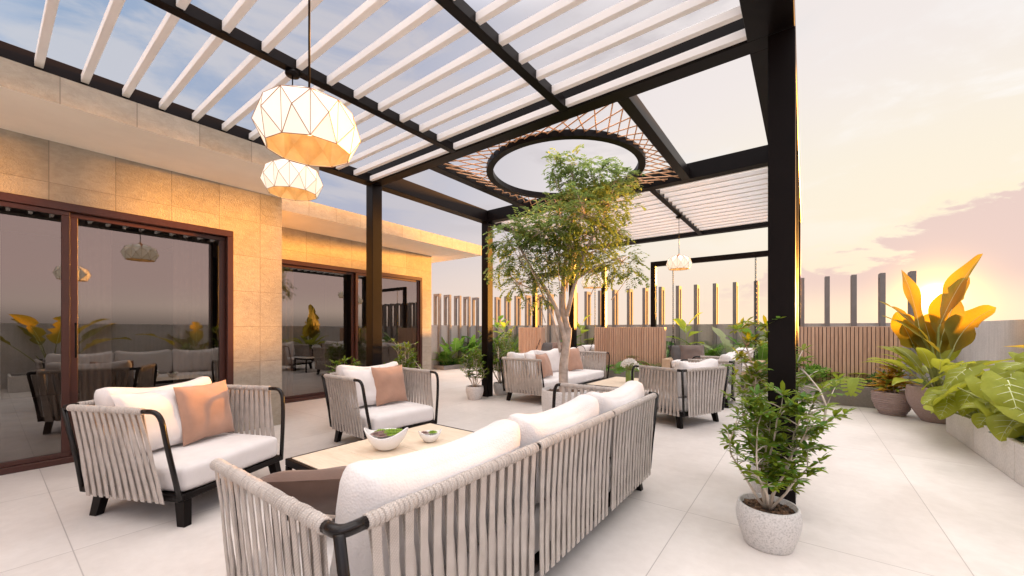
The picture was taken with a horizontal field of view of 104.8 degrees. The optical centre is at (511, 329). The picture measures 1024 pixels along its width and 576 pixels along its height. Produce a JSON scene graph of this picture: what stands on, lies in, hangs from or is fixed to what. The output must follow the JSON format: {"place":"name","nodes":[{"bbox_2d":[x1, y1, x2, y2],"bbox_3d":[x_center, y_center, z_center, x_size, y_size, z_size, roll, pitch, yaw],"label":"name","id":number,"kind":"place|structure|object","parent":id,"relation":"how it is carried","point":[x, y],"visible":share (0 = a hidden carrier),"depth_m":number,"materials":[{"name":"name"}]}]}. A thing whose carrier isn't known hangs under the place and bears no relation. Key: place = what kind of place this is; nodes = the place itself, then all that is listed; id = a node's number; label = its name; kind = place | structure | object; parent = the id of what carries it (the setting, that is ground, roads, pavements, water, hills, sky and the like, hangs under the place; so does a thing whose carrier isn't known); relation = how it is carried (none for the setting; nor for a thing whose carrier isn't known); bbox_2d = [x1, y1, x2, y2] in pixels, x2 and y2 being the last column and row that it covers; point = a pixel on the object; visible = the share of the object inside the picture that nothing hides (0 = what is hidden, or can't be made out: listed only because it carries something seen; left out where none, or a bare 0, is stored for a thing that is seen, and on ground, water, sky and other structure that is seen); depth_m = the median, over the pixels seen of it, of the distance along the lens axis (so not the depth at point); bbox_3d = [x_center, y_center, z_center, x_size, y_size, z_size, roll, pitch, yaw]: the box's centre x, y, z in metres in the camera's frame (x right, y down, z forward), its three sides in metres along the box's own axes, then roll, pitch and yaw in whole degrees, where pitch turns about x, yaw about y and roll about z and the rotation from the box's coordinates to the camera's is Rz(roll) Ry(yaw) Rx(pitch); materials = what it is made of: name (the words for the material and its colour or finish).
{"place":"outdoors","nodes":[
{"label":"outdoors","id":0,"kind":"place"},
{"bbox_2d":[0,57,481,475],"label":"building","id":1,"kind":"structure","parent":0,"point":[141,245],"depth_m":3.95,"materials":[{"name":"stone"}]},
{"bbox_2d":[0,191,233,475],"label":"sliding door","id":2,"kind":"structure","parent":1,"relation":"in","point":[92,299],"depth_m":3.71,"materials":[{"name":"clear glass"}]},
{"bbox_2d":[282,259,421,402],"bbox_3d":[-2.974,0.035,7.358,0.189,2.329,3.263,0,0,37],"label":"sliding door","id":3,"kind":"structure","parent":1,"relation":"in","point":[318,299],"depth_m":7.06,"materials":[{"name":"glass"}]},
{"bbox_2d":[0,367,1023,575],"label":"terrace floor","id":4,"kind":"structure","parent":0,"point":[911,493],"depth_m":2.55,"materials":[{"name":"tile"}]},
{"bbox_2d":[60,376,284,527],"bbox_3d":[-2.322,0.791,2.846,0.861,0.817,0.981,0,0,12],"label":"rope armchair","id":5,"kind":"object","parent":4,"relation":"on","point":[181,476],"visible":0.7,"depth_m":2.47,"materials":[{"name":"white fabric"}]},
{"bbox_2d":[111,386,182,457],"bbox_3d":[-2.443,0.620,2.697,0.151,0.425,0.422,-18,-4,14],"label":"throw pillow","id":6,"kind":"object","parent":5,"relation":"on","point":[164,403],"visible":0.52,"depth_m":2.66,"materials":[{"name":"white fabric"}]},
{"bbox_2d":[173,380,234,445],"bbox_3d":[-2.311,0.615,2.978,0.149,0.425,0.424,-12,-2,9],"label":"throw pillow","id":7,"kind":"object","parent":5,"relation":"on","point":[204,411],"visible":0.99,"depth_m":2.90,"materials":[{"name":"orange fabric"}]},
{"bbox_2d":[323,355,360,372],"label":"potted shrub","id":8,"kind":"object","parent":4,"relation":"on","point":[336,363],"visible":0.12,"depth_m":4.95,"materials":[{"name":"green plant"}]},
{"bbox_2d":[285,423,472,520],"bbox_3d":[-0.800,1.006,2.763,0.680,0.387,1.200,0,0,37],"label":"coffee table","id":9,"kind":"object","parent":4,"relation":"on","point":[412,442],"visible":0.34,"depth_m":2.62,"materials":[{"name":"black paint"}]},
{"bbox_2d":[364,427,408,450],"bbox_3d":[-0.850,0.736,2.662,0.298,0.153,0.212,0,0,-1],"label":"succulent bowl","id":10,"kind":"object","parent":9,"relation":"on","point":[386,439],"visible":1,"depth_m":2.60,"materials":[{"name":"white ceramic"}]},
{"bbox_2d":[418,429,441,442],"bbox_3d":[-0.591,0.768,2.843,0.174,0.089,0.124,0,0,-23],"label":"succulent bowl","id":11,"kind":"object","parent":9,"relation":"on","point":[429,436],"visible":1,"depth_m":2.81,"materials":[{"name":"white ceramic"}]},
{"bbox_2d":[321,361,438,442],"bbox_3d":[-1.404,0.791,4.302,0.861,0.817,0.981,0,0,39],"label":"rope armchair","id":12,"kind":"object","parent":4,"relation":"on","point":[346,418],"visible":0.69,"depth_m":4.09,"materials":[{"name":"white fabric"}]},
{"bbox_2d":[343,367,379,408],"bbox_3d":[-1.578,0.621,4.223,0.149,0.425,0.423,-23,-16,41],"label":"throw pillow","id":13,"kind":"object","parent":12,"relation":"on","point":[365,377],"visible":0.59,"depth_m":4.17,"materials":[{"name":"white fabric"}]},
{"bbox_2d":[371,365,407,405],"bbox_3d":[-1.362,0.617,4.398,0.149,0.425,0.422,-17,-10,34],"label":"throw pillow","id":14,"kind":"object","parent":12,"relation":"on","point":[389,384],"visible":0.98,"depth_m":4.32,"materials":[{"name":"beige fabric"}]},
{"bbox_2d":[0,0,800,504],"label":"pergola","id":15,"kind":"object","parent":4,"relation":"on","point":[742,194],"visible":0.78,"depth_m":3.11,"materials":[{"name":"black paint"}]},
{"bbox_2d":[260,68,322,200],"bbox_3d":[-1.623,-1.449,2.913,0.392,0.900,0.412,0,0,31],"label":"pendant lamp","id":16,"kind":"object","parent":15,"relation":"hanging from","point":[286,179],"visible":0.93,"depth_m":2.82,"materials":[{"name":"white paper"}]},
{"bbox_2d":[251,0,360,167],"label":"pendant lamp","id":17,"kind":"object","parent":15,"relation":"hanging from","point":[307,126],"visible":1,"depth_m":1.57,"materials":[{"name":"white paper"}]},
{"bbox_2d":[581,243,603,288],"bbox_3d":[1.437,-1.319,7.030,0.392,1.160,0.412,0,0,34],"label":"pendant lamp","id":18,"kind":"object","parent":15,"relation":"hanging from","point":[589,285],"visible":0.5,"depth_m":6.90,"materials":[{"name":"white paper"}]},
{"bbox_2d":[666,216,691,270],"bbox_3d":[2.811,-1.454,6.632,0.392,0.890,0.412,0,0,14],"label":"pendant lamp","id":19,"kind":"object","parent":15,"relation":"hanging from","point":[678,262],"visible":1,"depth_m":6.51,"materials":[{"name":"white paper"}]},
{"bbox_2d":[384,338,421,401],"bbox_3d":[-1.558,0.663,5.607,0.751,1.074,0.628,0,0,20],"label":"potted shrub","id":20,"kind":"object","parent":4,"relation":"on","point":[408,364],"visible":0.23,"depth_m":5.49,"materials":[{"name":"green plant"}]},
{"bbox_2d":[209,381,658,575],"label":"rope sofa","id":21,"kind":"object","parent":4,"relation":"on","point":[531,494],"visible":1,"depth_m":1.39,"materials":[{"name":"grey fabric"}]},
{"bbox_2d":[260,466,345,514],"bbox_3d":[-0.774,0.708,1.717,0.503,0.167,0.502,0,-33,-8],"label":"throw pillow","id":22,"kind":"object","parent":21,"relation":"on","point":[317,489],"visible":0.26,"depth_m":1.53,"materials":[{"name":"brown fabric"}]},
{"bbox_2d":[431,325,481,369],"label":"parapet wall","id":23,"kind":"structure","parent":4,"relation":"on","point":[444,336],"depth_m":12.15,"materials":[{"name":"concrete"}]},
{"bbox_2d":[433,294,440,364],"bbox_3d":[-2.263,0.065,11.947,0.265,2.270,0.078,0,0,37],"label":"fence frame","id":24,"kind":"object","parent":23,"relation":"attached to","point":[435,296],"visible":0.76,"depth_m":11.87,"materials":[{"name":"grey paint"}]},
{"bbox_2d":[444,295,450,357],"bbox_3d":[-2.013,0.065,12.284,0.265,2.270,0.078,0,0,37],"label":"fence frame","id":25,"kind":"object","parent":23,"relation":"attached to","point":[449,315],"visible":0.76,"depth_m":12.21,"materials":[{"name":"grey paint"}]},
{"bbox_2d":[454,296,460,357],"bbox_3d":[-1.744,0.065,12.645,0.265,2.270,0.078,0,0,37],"label":"fence frame","id":26,"kind":"object","parent":23,"relation":"attached to","point":[459,316],"visible":0.76,"depth_m":12.57,"materials":[{"name":"grey paint"}]},
{"bbox_2d":[463,297,470,354],"bbox_3d":[-1.488,0.065,12.990,0.265,2.270,0.078,0,0,37],"label":"fence frame","id":27,"kind":"object","parent":23,"relation":"attached to","point":[468,315],"visible":0.88,"depth_m":12.92,"materials":[{"name":"grey paint"}]},
{"bbox_2d":[472,297,478,350],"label":"fence frame","id":28,"kind":"object","parent":23,"relation":"attached to","point":[477,314],"visible":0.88,"depth_m":13.25,"materials":[{"name":"grey paint"}]},
{"bbox_2d":[457,347,488,399],"bbox_3d":[-0.630,0.748,6.812,0.578,0.904,0.563,0,0,12],"label":"potted shrub","id":29,"kind":"object","parent":4,"relation":"on","point":[474,391],"visible":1,"depth_m":6.72,"materials":[{"name":"green plant"}]},
{"bbox_2d":[478,327,520,394],"bbox_3d":[-0.163,0.562,7.264,0.892,1.276,0.746,0,0,-39],"label":"potted shrub","id":30,"kind":"object","parent":4,"relation":"on","point":[498,387],"visible":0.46,"depth_m":7.19,"materials":[{"name":"green plant"}]},
{"bbox_2d":[519,327,544,352],"bbox_3d":[0.523,0.578,10.326,0.720,1.245,0.200,0,0,37],"label":"slatted screen","id":31,"kind":"object","parent":4,"relation":"on","point":[529,338],"visible":0.47,"depth_m":10.23,"materials":[{"name":"brown wood"}]},
{"bbox_2d":[532,267,606,326],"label":"swing gallows","id":32,"kind":"object","parent":31,"relation":"on","point":[603,311],"visible":0.42,"depth_m":9.12,"materials":[{"name":"black paint"}]},
{"bbox_2d":[536,274,595,366],"bbox_3d":[1.357,-0.243,9.706,1.720,2.206,0.840,0,0,37],"label":"swing bed","id":33,"kind":"object","parent":32,"relation":"hanging from","point":[586,347],"visible":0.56,"depth_m":9.21,"materials":[{"name":"grey fabric"}]},
{"bbox_2d":[499,347,609,403],"bbox_3d":[0.899,0.791,7.380,0.926,0.819,2.577,0,0,37],"label":"rope sofa","id":34,"kind":"object","parent":4,"relation":"on","point":[517,378],"visible":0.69,"depth_m":6.63,"materials":[{"name":"grey fabric"}]},
{"bbox_2d":[524,351,538,376],"bbox_3d":[0.354,0.606,6.765,0.150,0.455,0.453,-18,-7,21],"label":"throw pillow","id":35,"kind":"object","parent":34,"relation":"on","point":[530,355],"visible":0.42,"depth_m":6.62,"materials":[{"name":"white fabric"}]},
{"bbox_2d":[535,353,552,377],"bbox_3d":[0.561,0.623,6.808,0.147,0.425,0.422,-22,-11,28],"label":"throw pillow","id":36,"kind":"object","parent":34,"relation":"on","point":[546,366],"visible":0.77,"depth_m":6.72,"materials":[{"name":"pink fabric"}]},
{"bbox_2d":[568,348,582,370],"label":"throw pillow","id":37,"kind":"object","parent":34,"relation":"on","point":[575,362],"visible":0.77,"depth_m":7.84,"materials":[{"name":"pink fabric"}]},
{"bbox_2d":[482,144,649,411],"bbox_3d":[0.643,-0.519,4.839,2.001,3.437,1.676,0,0,9],"label":"tree","id":38,"kind":"object","parent":4,"relation":"on","point":[569,231],"visible":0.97,"depth_m":4.64,"materials":[{"name":"green plant"}]},
{"bbox_2d":[434,363,765,389],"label":"planting kerb","id":39,"kind":"structure","parent":4,"relation":"on","point":[447,367],"depth_m":11.73,"materials":[{"name":"stone"}]},
{"bbox_2d":[584,367,638,377],"bbox_3d":[2.284,1.045,8.606,2.000,0.310,0.380,0,0,37],"label":"planter","id":40,"kind":"object","parent":4,"relation":"on","point":[622,374],"depth_m":8.41,"materials":[{"name":"concrete"}]},
{"bbox_2d":[606,356,650,373],"bbox_3d":[2.519,0.786,8.364,1.367,0.409,1.057,0,0,2],"label":"monstera","id":41,"kind":"object","parent":40,"relation":"in","point":[619,369],"visible":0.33,"depth_m":8.09,"materials":[{"name":"green plant"}]},
{"bbox_2d":[584,376,638,386],"bbox_3d":[1.693,1.006,6.117,0.680,0.387,1.200,0,0,37],"label":"coffee table","id":42,"kind":"object","parent":4,"relation":"on","point":[615,381],"visible":0.34,"depth_m":6.01,"materials":[{"name":"black paint"}]},
{"bbox_2d":[620,358,638,381],"bbox_3d":[1.787,0.624,5.976,0.286,0.376,0.282,0,0,37],"label":"flower vase","id":43,"kind":"object","parent":42,"relation":"on","point":[628,362],"visible":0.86,"depth_m":5.93,"materials":[{"name":"white glass"}]},
{"bbox_2d":[594,327,665,369],"bbox_3d":[2.605,0.578,8.778,1.570,1.245,0.200,0,0,37],"label":"slatted screen","id":44,"kind":"object","parent":4,"relation":"on","point":[644,344],"visible":0.56,"depth_m":8.63,"materials":[{"name":"brown wood"}]},
{"bbox_2d":[651,250,767,326],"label":"swing gallows","id":45,"kind":"object","parent":44,"relation":"on","point":[656,264],"visible":0.52,"depth_m":7.95,"materials":[{"name":"black paint"}]},
{"bbox_2d":[662,257,765,374],"bbox_3d":[3.958,-0.243,7.774,1.720,2.206,0.840,0,0,37],"label":"swing bed","id":46,"kind":"object","parent":45,"relation":"hanging from","point":[669,362],"visible":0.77,"depth_m":7.86,"materials":[{"name":"grey fabric"}]},
{"bbox_2d":[667,345,680,360],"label":"throw pillow","id":47,"kind":"object","parent":46,"relation":"on","point":[675,352],"visible":0.41,"depth_m":8.10,"materials":[{"name":"grey fabric"}]},
{"bbox_2d":[679,345,705,359],"bbox_3d":[3.659,0.509,7.995,0.482,0.485,0.182,0,-40,17],"label":"throw pillow","id":48,"kind":"object","parent":46,"relation":"on","point":[689,351],"visible":0.64,"depth_m":7.96,"materials":[{"name":"fabric"}]},
{"bbox_2d":[631,359,729,428],"bbox_3d":[2.195,0.791,5.215,0.981,0.817,0.861,0,0,-30],"label":"rope armchair","id":49,"kind":"object","parent":4,"relation":"on","point":[682,389],"visible":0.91,"depth_m":4.85,"materials":[{"name":"grey fabric"}]},
{"bbox_2d":[680,352,742,407],"bbox_3d":[3.249,0.791,6.481,0.861,0.817,0.981,0,0,37],"label":"rope armchair","id":50,"kind":"object","parent":4,"relation":"on","point":[726,359],"visible":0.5,"depth_m":6.04,"materials":[{"name":"grey fabric"}]},
{"bbox_2d":[493,323,955,383],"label":"parapet wall","id":51,"kind":"structure","parent":4,"relation":"on","point":[705,335],"depth_m":9.44,"materials":[{"name":"concrete"}]},
{"bbox_2d":[494,297,500,357],"bbox_3d":[-0.479,0.065,13.229,0.078,2.270,0.265,0,0,37],"label":"fence frame","id":52,"kind":"object","parent":51,"relation":"attached to","point":[497,306],"visible":0.83,"depth_m":13.14,"materials":[{"name":"grey paint"}]},
{"bbox_2d":[504,296,510,354],"bbox_3d":[-0.148,0.065,12.984,0.078,2.270,0.265,0,0,37],"label":"fence frame","id":53,"kind":"object","parent":51,"relation":"attached to","point":[509,311],"visible":0.43,"depth_m":12.89,"materials":[{"name":"grey paint"}]},
{"bbox_2d":[514,296,520,349],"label":"fence frame","id":54,"kind":"object","parent":51,"relation":"attached to","point":[517,312],"visible":0.67,"depth_m":12.65,"materials":[{"name":"grey paint"}]},
{"bbox_2d":[525,295,531,326],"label":"fence frame","id":55,"kind":"object","parent":51,"relation":"attached to","point":[528,319],"visible":0.45,"depth_m":12.48,"materials":[{"name":"grey paint"}]},
{"bbox_2d":[537,294,541,326],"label":"fence frame","id":56,"kind":"object","parent":51,"relation":"attached to","point":[539,316],"visible":0.38,"depth_m":12.29,"materials":[{"name":"grey paint"}]},
{"bbox_2d":[547,294,553,342],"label":"fence frame","id":57,"kind":"object","parent":51,"relation":"attached to","point":[549,321],"visible":0.38,"depth_m":11.91,"materials":[{"name":"grey paint"}]},
{"bbox_2d":[584,291,590,344],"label":"fence frame","id":58,"kind":"object","parent":51,"relation":"attached to","point":[587,307],"visible":0.83,"depth_m":11.17,"materials":[{"name":"grey paint"}]},
{"bbox_2d":[598,290,600,326],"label":"fence frame","id":59,"kind":"object","parent":51,"relation":"attached to","point":[599,308],"visible":0.29,"depth_m":10.91,"materials":[{"name":"grey paint"}]},
{"bbox_2d":[612,290,617,326],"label":"fence frame","id":60,"kind":"object","parent":51,"relation":"attached to","point":[614,311],"visible":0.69,"depth_m":10.68,"materials":[{"name":"grey paint"}]},
{"bbox_2d":[627,289,632,326],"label":"fence frame","id":61,"kind":"object","parent":51,"relation":"attached to","point":[629,307],"visible":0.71,"depth_m":10.44,"materials":[{"name":"grey paint"}]},
{"bbox_2d":[642,288,648,326],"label":"fence frame","id":62,"kind":"object","parent":51,"relation":"attached to","point":[645,306],"visible":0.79,"depth_m":10.20,"materials":[{"name":"grey paint"}]},
{"bbox_2d":[659,287,664,326],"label":"fence frame","id":63,"kind":"object","parent":51,"relation":"attached to","point":[661,306],"visible":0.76,"depth_m":9.94,"materials":[{"name":"grey paint"}]},
{"bbox_2d":[676,286,681,345],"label":"fence frame","id":64,"kind":"object","parent":51,"relation":"attached to","point":[678,301],"visible":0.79,"depth_m":9.70,"materials":[{"name":"grey paint"}]},
{"bbox_2d":[694,284,699,344],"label":"fence frame","id":65,"kind":"object","parent":51,"relation":"attached to","point":[696,303],"visible":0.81,"depth_m":9.44,"materials":[{"name":"grey paint"}]},
{"bbox_2d":[713,283,717,348],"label":"fence frame","id":66,"kind":"object","parent":51,"relation":"attached to","point":[715,304],"visible":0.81,"depth_m":9.20,"materials":[{"name":"grey paint"}]},
{"bbox_2d":[733,282,737,347],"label":"fence frame","id":67,"kind":"object","parent":51,"relation":"attached to","point":[735,302],"visible":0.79,"depth_m":8.95,"materials":[{"name":"grey paint"}]},
{"bbox_2d":[754,281,758,338],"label":"fence frame","id":68,"kind":"object","parent":51,"relation":"attached to","point":[757,300],"visible":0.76,"depth_m":8.71,"materials":[{"name":"grey paint"}]},
{"bbox_2d":[801,278,803,326],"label":"fence frame","id":69,"kind":"object","parent":51,"relation":"attached to","point":[802,302],"visible":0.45,"depth_m":8.21,"materials":[{"name":"grey paint"}]},
{"bbox_2d":[824,276,829,326],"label":"fence frame","id":70,"kind":"object","parent":51,"relation":"attached to","point":[827,301],"visible":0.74,"depth_m":7.97,"materials":[{"name":"grey paint"}]},
{"bbox_2d":[850,274,856,326],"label":"fence frame","id":71,"kind":"object","parent":51,"relation":"attached to","point":[853,300],"visible":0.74,"depth_m":7.73,"materials":[{"name":"grey paint"}]},
{"bbox_2d":[878,273,885,325],"bbox_3d":[7.118,0.065,7.584,0.078,2.270,0.265,0,0,37],"label":"fence frame","id":72,"kind":"object","parent":51,"relation":"attached to","point":[882,296],"visible":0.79,"depth_m":7.49,"materials":[{"name":"grey paint"}]},
{"bbox_2d":[907,271,915,382],"bbox_3d":[7.448,0.065,7.338,0.078,2.270,0.265,0,0,37],"label":"fence frame","id":73,"kind":"object","parent":51,"relation":"attached to","point":[911,275],"visible":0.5,"depth_m":7.25,"materials":[{"name":"grey paint"}]},
{"bbox_2d":[716,380,838,555],"bbox_3d":[1.454,0.739,2.177,0.574,0.922,0.590,0,0,37],"label":"potted shrub","id":74,"kind":"object","parent":4,"relation":"on","point":[772,523],"visible":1,"depth_m":2.14,"materials":[{"name":"green plant"}]},
{"bbox_2d":[719,315,855,496],"bbox_3d":[1.903,0.529,2.810,0.785,1.343,0.939,0,0,22],"label":"potted shrub","id":75,"kind":"object","parent":4,"relation":"on","point":[750,376],"visible":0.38,"depth_m":2.67,"materials":[{"name":"green plant"}]},
{"bbox_2d":[798,326,902,387],"bbox_3d":[5.451,0.578,6.664,1.640,1.245,0.200,0,0,37],"label":"slatted screen","id":76,"kind":"object","parent":4,"relation":"on","point":[847,350],"visible":0.34,"depth_m":6.48,"materials":[{"name":"brown wood"}]},
{"bbox_2d":[798,381,904,407],"bbox_3d":[5.234,1.045,6.414,1.650,0.310,0.380,0,0,37],"label":"planter","id":77,"kind":"object","parent":4,"relation":"on","point":[862,398],"visible":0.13,"depth_m":6.18,"materials":[{"name":"concrete"}]},
{"bbox_2d":[799,363,832,383],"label":"plant","id":78,"kind":"object","parent":77,"relation":"on","point":[813,367],"visible":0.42,"depth_m":6.51,"materials":[{"name":"green plant"}]},
{"bbox_2d":[818,372,881,396],"bbox_3d":[5.436,0.872,6.244,1.047,0.346,1.082,0,0,16],"label":"monstera","id":79,"kind":"object","parent":77,"relation":"in","point":[852,383],"visible":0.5,"depth_m":5.92,"materials":[{"name":"green plant"}]},
{"bbox_2d":[864,370,893,383],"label":"plant","id":80,"kind":"object","parent":77,"relation":"on","point":[872,376],"visible":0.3,"depth_m":6.10,"materials":[{"name":"green plant"}]},
{"bbox_2d":[863,358,921,415],"bbox_3d":[5.359,0.796,5.567,0.658,0.807,0.566,0,0,37],"label":"potted croton","id":81,"kind":"object","parent":4,"relation":"on","point":[890,399],"visible":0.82,"depth_m":5.49,"materials":[{"name":"green plant"}]},
{"bbox_2d":[861,254,1013,423],"bbox_3d":[5.522,0.115,5.052,1.547,2.171,1.594,0,0,37],"label":"potted banana","id":82,"kind":"object","parent":4,"relation":"on","point":[939,335],"visible":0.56,"depth_m":5.15,"materials":[{"name":"yellow plant"}]},
{"bbox_2d":[946,411,1023,486],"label":"planter","id":83,"kind":"object","parent":4,"relation":"on","point":[1006,457],"visible":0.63,"depth_m":3.52,"materials":[{"name":"concrete"}]},
{"bbox_2d":[921,373,978,414],"bbox_3d":[5.013,0.745,4.444,0.741,0.477,0.887,0,0,22],"label":"elephant ear","id":84,"kind":"object","parent":83,"relation":"in","point":[925,400],"visible":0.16,"depth_m":4.48},
{"bbox_2d":[924,361,984,413],"bbox_3d":[4.966,0.663,4.180,0.939,0.634,1.204,0,0,17],"label":"elephant ear","id":85,"kind":"object","parent":83,"relation":"in","point":[957,372],"visible":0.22,"depth_m":4.08},
{"bbox_2d":[923,386,986,428],"bbox_3d":[4.558,0.784,3.949,0.612,0.444,0.729,0,0,37],"label":"elephant ear","id":86,"kind":"object","parent":83,"relation":"in","point":[944,408],"visible":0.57,"depth_m":3.91},
{"bbox_2d":[933,370,1023,441],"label":"elephant ear","id":87,"kind":"object","parent":83,"relation":"in","point":[999,424],"visible":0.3,"depth_m":3.45},
{"bbox_2d":[980,370,1023,436],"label":"elephant ear","id":88,"kind":"object","parent":83,"relation":"in","point":[1005,397],"visible":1,"depth_m":3.15},
{"bbox_2d":[984,352,1023,379],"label":"elephant ear","id":89,"kind":"object","parent":83,"relation":"in","point":[1001,369],"visible":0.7,"depth_m":3.56},
{"bbox_2d":[956,319,1023,370],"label":"parapet wall","id":90,"kind":"structure","parent":4,"relation":"on","point":[991,340],"depth_m":5.56,"materials":[{"name":"concrete"}]},
{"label":"bed soil","id":91,"kind":"structure","parent":4,"relation":"on","visible":0},
{"bbox_2d":[435,351,453,365],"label":"round shrub","id":92,"kind":"object","parent":91,"relation":"on","point":[444,358],"visible":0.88,"depth_m":11.74,"materials":[{"name":"green plant"}]},
{"bbox_2d":[439,336,477,364],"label":"banana plant","id":93,"kind":"object","parent":91,"relation":"on","point":[457,343],"visible":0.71,"depth_m":11.94,"materials":[{"name":"green plant"}]},
{"bbox_2d":[460,335,481,360],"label":"banana plant","id":94,"kind":"object","parent":91,"relation":"on","point":[473,344],"visible":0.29,"depth_m":12.49,"materials":[{"name":"green plant"}]},
{"bbox_2d":[493,315,509,350],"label":"fiddle leaf plant","id":95,"kind":"object","parent":91,"relation":"on","point":[497,324],"visible":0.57,"depth_m":12.27,"materials":[{"name":"green plant"}]},
{"bbox_2d":[494,321,511,351],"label":"fiddle leaf plant","id":96,"kind":"object","parent":91,"relation":"on","point":[503,326],"visible":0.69,"depth_m":11.89,"materials":[{"name":"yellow plant"}]},
{"bbox_2d":[493,333,518,355],"bbox_3d":[-0.002,0.558,12.054,2.046,1.134,2.009,0,0,-7],"label":"parlour palm","id":97,"kind":"object","parent":91,"relation":"on","point":[514,339],"visible":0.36,"depth_m":12.02,"materials":[{"name":"green plant"}]},
{"bbox_2d":[577,314,592,344],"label":"fiddle leaf plant","id":98,"kind":"object","parent":91,"relation":"on","point":[581,327],"visible":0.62,"depth_m":10.93,"materials":[{"name":"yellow plant"}]},
{"bbox_2d":[666,312,703,344],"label":"fiddle leaf plant","id":99,"kind":"object","parent":91,"relation":"on","point":[681,323],"visible":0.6,"depth_m":9.13,"materials":[{"name":"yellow plant"}]},
{"bbox_2d":[439,357,943,387],"bbox_3d":[2.729,0.949,9.448,11.200,0.333,2.313,0,0,37],"label":"ground cover","id":100,"kind":"object","parent":91,"relation":"on","point":[455,362],"visible":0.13,"depth_m":11.94,"materials":[{"name":"green plant"}]},
{"bbox_2d":[671,335,732,355],"bbox_3d":[4.544,0.635,8.820,1.986,0.980,1.950,0,0,37],"label":"parlour palm","id":101,"kind":"object","parent":91,"relation":"on","point":[720,347],"visible":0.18,"depth_m":8.64,"materials":[{"name":"green plant"}]},
{"bbox_2d":[697,326,767,364],"bbox_3d":[5.031,0.533,8.611,1.750,1.194,2.115,0,0,-2],"label":"banana plant","id":102,"kind":"object","parent":91,"relation":"on","point":[720,334],"visible":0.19,"depth_m":8.35,"materials":[{"name":"green plant"}]},
{"bbox_2d":[726,335,767,380],"bbox_3d":[5.375,0.586,8.391,1.350,1.084,1.580,0,0,-8],"label":"banana plant","id":103,"kind":"object","parent":91,"relation":"on","point":[762,354],"visible":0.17,"depth_m":7.90,"materials":[{"name":"green plant"}]},
{"bbox_2d":[0,0,1023,325],"label":"sky","id":104,"kind":"structure","parent":0,"point":[911,112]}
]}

